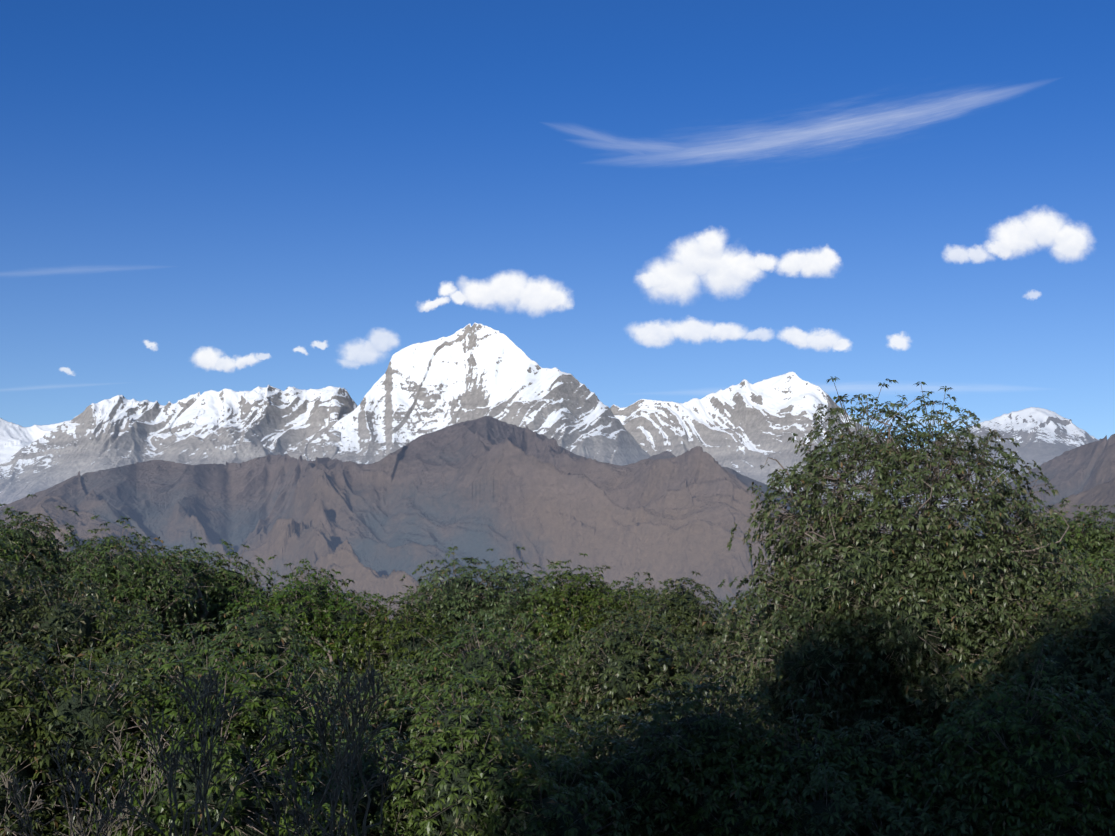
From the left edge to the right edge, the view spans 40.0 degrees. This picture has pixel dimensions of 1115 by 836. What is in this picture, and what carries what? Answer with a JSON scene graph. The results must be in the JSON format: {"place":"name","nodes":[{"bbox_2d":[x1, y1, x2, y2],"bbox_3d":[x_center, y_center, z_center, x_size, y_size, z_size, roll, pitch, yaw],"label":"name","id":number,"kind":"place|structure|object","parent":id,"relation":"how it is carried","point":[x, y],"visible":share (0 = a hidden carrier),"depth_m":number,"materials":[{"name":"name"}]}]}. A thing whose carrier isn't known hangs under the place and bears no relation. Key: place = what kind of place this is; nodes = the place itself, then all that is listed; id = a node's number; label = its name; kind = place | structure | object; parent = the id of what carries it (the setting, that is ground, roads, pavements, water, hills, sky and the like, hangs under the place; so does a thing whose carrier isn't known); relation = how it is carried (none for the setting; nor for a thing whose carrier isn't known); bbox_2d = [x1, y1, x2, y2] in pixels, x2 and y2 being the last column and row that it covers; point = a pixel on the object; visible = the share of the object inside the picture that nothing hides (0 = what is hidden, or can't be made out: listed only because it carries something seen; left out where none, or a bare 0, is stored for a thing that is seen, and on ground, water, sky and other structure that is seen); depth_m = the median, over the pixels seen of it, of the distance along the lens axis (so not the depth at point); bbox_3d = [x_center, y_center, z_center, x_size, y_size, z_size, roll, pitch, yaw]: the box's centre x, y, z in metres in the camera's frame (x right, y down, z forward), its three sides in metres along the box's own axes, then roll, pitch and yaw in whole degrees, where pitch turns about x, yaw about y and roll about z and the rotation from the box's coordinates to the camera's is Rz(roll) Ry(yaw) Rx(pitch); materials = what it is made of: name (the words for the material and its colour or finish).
{"place":"outdoors","nodes":[
{"label":"outdoors","id":0,"kind":"place"},
{"bbox_2d":[0,418,67,462],"bbox_3d":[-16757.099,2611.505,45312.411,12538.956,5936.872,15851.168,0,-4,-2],"label":"mountain","id":1,"kind":"structure","parent":0,"point":[15,438],"depth_m":48652.99,"materials":[{"name":"white snow"}]},
{"bbox_2d":[0,385,357,506],"bbox_3d":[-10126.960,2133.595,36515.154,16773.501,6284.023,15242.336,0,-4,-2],"label":"snowy range","id":2,"kind":"structure","parent":0,"point":[224,426],"depth_m":37193.73,"materials":[{"name":"white snow"}]},
{"bbox_2d":[287,323,650,465],"bbox_3d":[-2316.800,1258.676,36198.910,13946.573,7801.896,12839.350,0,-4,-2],"label":"mountain","id":3,"kind":"structure","parent":0,"point":[474,371],"depth_m":37516.69,"materials":[{"name":"white snow"}]},
{"bbox_2d":[0,416,1114,723],"bbox_3d":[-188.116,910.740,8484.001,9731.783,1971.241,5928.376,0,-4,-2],"label":"mountain","id":4,"kind":"structure","parent":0,"point":[478,488],"depth_m":8265.00,"materials":[{"name":"stone"}]},
{"bbox_2d":[0,0,1114,449],"label":"sky","id":5,"kind":"structure","parent":0,"point":[678,201],"materials":[{"name":"blue"}]},
{"bbox_2d":[610,372,902,499],"bbox_3d":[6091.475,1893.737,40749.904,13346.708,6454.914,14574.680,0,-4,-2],"label":"mountain","id":6,"kind":"structure","parent":0,"point":[744,427],"depth_m":41177.01,"materials":[{"name":"white snow"}]},
{"bbox_2d":[868,407,1098,508],"bbox_3d":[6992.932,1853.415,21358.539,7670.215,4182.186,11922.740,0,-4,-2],"label":"mountain","id":7,"kind":"structure","parent":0,"point":[1040,436],"depth_m":21571.04,"materials":[{"name":"white snow"}]},
{"bbox_2d":[993,478,1114,535],"bbox_3d":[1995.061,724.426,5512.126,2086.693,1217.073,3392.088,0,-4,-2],"label":"mountain","id":8,"kind":"structure","parent":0,"point":[1102,494],"depth_m":6129.38,"materials":[{"name":"stone"}]},
{"bbox_3d":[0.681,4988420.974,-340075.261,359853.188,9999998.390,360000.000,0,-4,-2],"label":"ground","id":9,"kind":"structure","parent":0,"visible":0},
{"bbox_2d":[0,763,44,835],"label":"bare shrub","id":10,"kind":"object","parent":9,"relation":"on","point":[6,785],"visible":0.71,"depth_m":15.79,"materials":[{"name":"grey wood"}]},
{"bbox_2d":[0,528,67,621],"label":"bush","id":11,"kind":"object","parent":9,"relation":"on","point":[15,552],"visible":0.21,"depth_m":37.44,"materials":[{"name":"green plant"}]},
{"bbox_2d":[0,494,97,620],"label":"bush","id":12,"kind":"object","parent":9,"relation":"on","point":[25,538],"visible":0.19,"depth_m":43.14,"materials":[{"name":"green plant"}]},
{"bbox_2d":[0,547,122,717],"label":"bush","id":13,"kind":"object","parent":9,"relation":"on","point":[71,620],"visible":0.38,"depth_m":29.04,"materials":[{"name":"green plant"}]},
{"bbox_2d":[3,735,139,835],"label":"bare shrub","id":14,"kind":"object","parent":9,"relation":"on","point":[107,815],"visible":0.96,"depth_m":12.73,"materials":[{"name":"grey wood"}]},
{"bbox_2d":[0,629,191,835],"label":"bush","id":15,"kind":"object","parent":9,"relation":"on","point":[82,719],"visible":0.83,"depth_m":19.05,"materials":[{"name":"green plant"}]},
{"bbox_2d":[56,528,155,570],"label":"bush","id":16,"kind":"object","parent":9,"relation":"on","point":[93,540],"depth_m":49.65,"materials":[{"name":"green plant"}]},
{"bbox_2d":[53,719,182,835],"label":"bare shrub","id":17,"kind":"object","parent":9,"relation":"on","point":[130,833],"visible":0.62,"depth_m":16.89,"materials":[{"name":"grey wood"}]},
{"bbox_2d":[43,599,193,706],"bbox_3d":[-8.337,7.854,29.691,5.013,8.670,5.022,0,-4,-2],"label":"bush","id":18,"kind":"object","parent":9,"relation":"on","point":[128,640],"visible":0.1,"depth_m":29.59,"materials":[{"name":"green plant"}]},
{"bbox_2d":[24,515,220,654],"bbox_3d":[-11.271,9.009,39.051,5.315,13.014,5.038,0,-4,-2],"label":"bush","id":19,"kind":"object","parent":9,"relation":"on","point":[169,597],"visible":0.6,"depth_m":38.78,"materials":[{"name":"green plant"}]},
{"bbox_2d":[135,546,257,597],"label":"bush","id":20,"kind":"object","parent":9,"relation":"on","point":[197,562],"depth_m":55.34,"materials":[{"name":"green plant"}]},
{"bbox_2d":[79,606,323,763],"bbox_3d":[-6.457,7.445,27.980,4.531,7.970,3.776,1,-4,-16],"label":"bush","id":21,"kind":"object","parent":9,"relation":"on","point":[261,643],"visible":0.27,"depth_m":27.80,"materials":[{"name":"green plant"}]},
{"bbox_2d":[110,662,309,835],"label":"bare shrub","id":22,"kind":"object","parent":9,"relation":"on","point":[199,796],"visible":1,"depth_m":12.18,"materials":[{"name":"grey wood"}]},
{"bbox_2d":[146,536,280,658],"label":"bush","id":23,"kind":"object","parent":9,"relation":"on","point":[223,581],"visible":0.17,"depth_m":42.41,"materials":[{"name":"green plant"}]},
{"bbox_2d":[61,624,368,835],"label":"bush","id":24,"kind":"object","parent":9,"relation":"on","point":[239,727],"visible":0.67,"depth_m":19.51,"materials":[{"name":"green plant"}]},
{"bbox_2d":[200,555,389,702],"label":"bush","id":25,"kind":"object","parent":9,"relation":"on","point":[313,606],"visible":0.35,"depth_m":41.01,"materials":[{"name":"green plant"}]},
{"bbox_2d":[237,712,373,835],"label":"bare shrub","id":26,"kind":"object","parent":9,"relation":"on","point":[301,814],"visible":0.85,"depth_m":13.77,"materials":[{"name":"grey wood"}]},
{"bbox_2d":[254,562,389,631],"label":"bush","id":27,"kind":"object","parent":9,"relation":"on","point":[289,580],"visible":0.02,"depth_m":51.13,"materials":[{"name":"green plant"}]},
{"bbox_2d":[279,638,412,798],"bbox_3d":[-5.400,9.526,35.612,6.603,8.580,6.597,0,-4,-2],"label":"bush","id":28,"kind":"object","parent":9,"relation":"on","point":[314,677],"visible":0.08,"depth_m":35.20,"materials":[{"name":"green plant"}]},
{"bbox_2d":[271,647,422,835],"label":"bare shrub","id":29,"kind":"object","parent":9,"relation":"on","point":[320,727],"visible":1,"depth_m":12.28,"materials":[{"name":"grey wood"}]},
{"bbox_2d":[292,720,430,834],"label":"bush","id":30,"kind":"object","parent":9,"relation":"on","point":[390,761],"visible":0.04,"depth_m":23.73,"materials":[{"name":"green plant"}]},
{"bbox_2d":[322,584,479,693],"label":"bush","id":31,"kind":"object","parent":9,"relation":"on","point":[397,640],"visible":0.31,"depth_m":40.43,"materials":[{"name":"green plant"}]},
{"bbox_2d":[333,608,601,766],"bbox_3d":[-1.749,8.848,34.532,6.700,9.066,5.876,0,-4,-2],"label":"bush","id":32,"kind":"object","parent":9,"relation":"on","point":[492,665],"visible":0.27,"depth_m":33.75,"materials":[{"name":"green plant"}]},
{"bbox_2d":[304,671,658,835],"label":"bush","id":33,"kind":"object","parent":9,"relation":"on","point":[469,784],"visible":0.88,"depth_m":21.75,"materials":[{"name":"green plant"}]},
{"bbox_2d":[397,546,577,676],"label":"bush","id":34,"kind":"object","parent":9,"relation":"on","point":[463,593],"visible":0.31,"depth_m":43.31,"materials":[{"name":"green plant"}]},
{"bbox_2d":[482,572,543,592],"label":"bush","id":35,"kind":"object","parent":9,"relation":"on","point":[509,583],"depth_m":53.63,"materials":[{"name":"green plant"}]},
{"bbox_2d":[486,553,656,695],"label":"bush","id":36,"kind":"object","parent":9,"relation":"on","point":[555,627],"visible":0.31,"depth_m":42.74,"materials":[{"name":"green plant"}]},
{"bbox_2d":[519,560,667,695],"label":"bush","id":37,"kind":"object","parent":9,"relation":"on","point":[584,605],"visible":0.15,"depth_m":42.79,"materials":[{"name":"green plant"}]},
{"bbox_2d":[533,589,765,760],"bbox_3d":[1.930,8.683,34.313,5.075,9.603,5.139,3,-5,-39],"label":"bush","id":38,"kind":"object","parent":9,"relation":"on","point":[624,671],"visible":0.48,"depth_m":33.86,"materials":[{"name":"green plant"}]},
{"bbox_2d":[599,572,724,710],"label":"bush","id":39,"kind":"object","parent":9,"relation":"on","point":[639,586],"visible":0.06,"depth_m":51.01,"materials":[{"name":"green plant"}]},
{"bbox_2d":[576,571,758,715],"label":"bush","id":40,"kind":"object","parent":9,"relation":"on","point":[685,605],"visible":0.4,"depth_m":40.77,"materials":[{"name":"green plant"}]},
{"bbox_2d":[515,656,826,835],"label":"bush","id":41,"kind":"object","parent":9,"relation":"on","point":[648,782],"visible":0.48,"depth_m":23.05,"materials":[{"name":"green plant"}]},
{"bbox_2d":[700,578,779,724],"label":"bush","id":42,"kind":"object","parent":9,"relation":"on","point":[719,627],"visible":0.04,"depth_m":41.94,"materials":[{"name":"green plant"}]},
{"bbox_2d":[739,708,835,760],"bbox_3d":[6.312,9.978,36.063,6.422,8.029,5.713,0,-4,-2],"label":"bush","id":43,"kind":"object","parent":9,"relation":"on","point":[813,737],"depth_m":35.57,"materials":[{"name":"green plant"}]},
{"bbox_2d":[634,692,952,835],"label":"bush","id":44,"kind":"object","parent":9,"relation":"on","point":[738,821],"visible":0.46,"depth_m":22.71,"materials":[{"name":"green plant"}]},
{"bbox_2d":[732,694,1074,835],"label":"bush","id":45,"kind":"object","parent":9,"relation":"on","point":[829,817],"visible":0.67,"depth_m":21.82,"materials":[{"name":"green plant"}]},
{"bbox_2d":[702,376,1109,767],"bbox_3d":[7.118,5.670,30.816,8.135,13.060,7.569,0,-4,-2],"label":"rhododendron tree","id":46,"kind":"object","parent":9,"relation":"on","point":[886,619],"visible":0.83,"depth_m":29.11,"materials":[{"name":"green plant"}]},
{"bbox_2d":[874,641,1114,835],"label":"bush","id":47,"kind":"object","parent":9,"relation":"on","point":[1004,721],"visible":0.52,"depth_m":22.20,"materials":[{"name":"green plant"}]},
{"bbox_2d":[921,676,1114,835],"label":"bush","id":48,"kind":"object","parent":9,"relation":"on","point":[1080,812],"visible":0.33,"depth_m":21.61,"materials":[{"name":"green plant"}]},
{"bbox_2d":[964,588,1114,738],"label":"bush","id":49,"kind":"object","parent":9,"relation":"on","point":[1093,671],"visible":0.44,"depth_m":26.23,"materials":[{"name":"green plant"}]},
{"bbox_2d":[968,570,1114,703],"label":"bush","id":50,"kind":"object","parent":9,"relation":"on","point":[1028,635],"visible":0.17,"depth_m":27.96,"materials":[{"name":"green plant"}]},
{"bbox_2d":[1014,508,1114,618],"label":"bush","id":51,"kind":"object","parent":9,"relation":"on","point":[1069,545],"visible":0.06,"depth_m":41.29,"materials":[{"name":"green plant"}]},
{"bbox_2d":[1014,500,1114,541],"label":"bush","id":52,"kind":"object","parent":9,"relation":"on","point":[1059,516],"depth_m":52.71,"materials":[{"name":"green plant"}]},
{"bbox_2d":[1028,497,1114,584],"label":"bush","id":53,"kind":"object","parent":9,"relation":"on","point":[1092,544],"visible":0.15,"depth_m":41.80,"materials":[{"name":"green plant"}]},
{"bbox_2d":[1086,545,1114,609],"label":"bush","id":54,"kind":"object","parent":9,"relation":"on","point":[1108,576],"visible":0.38,"depth_m":38.50,"materials":[{"name":"green plant"}]}
]}

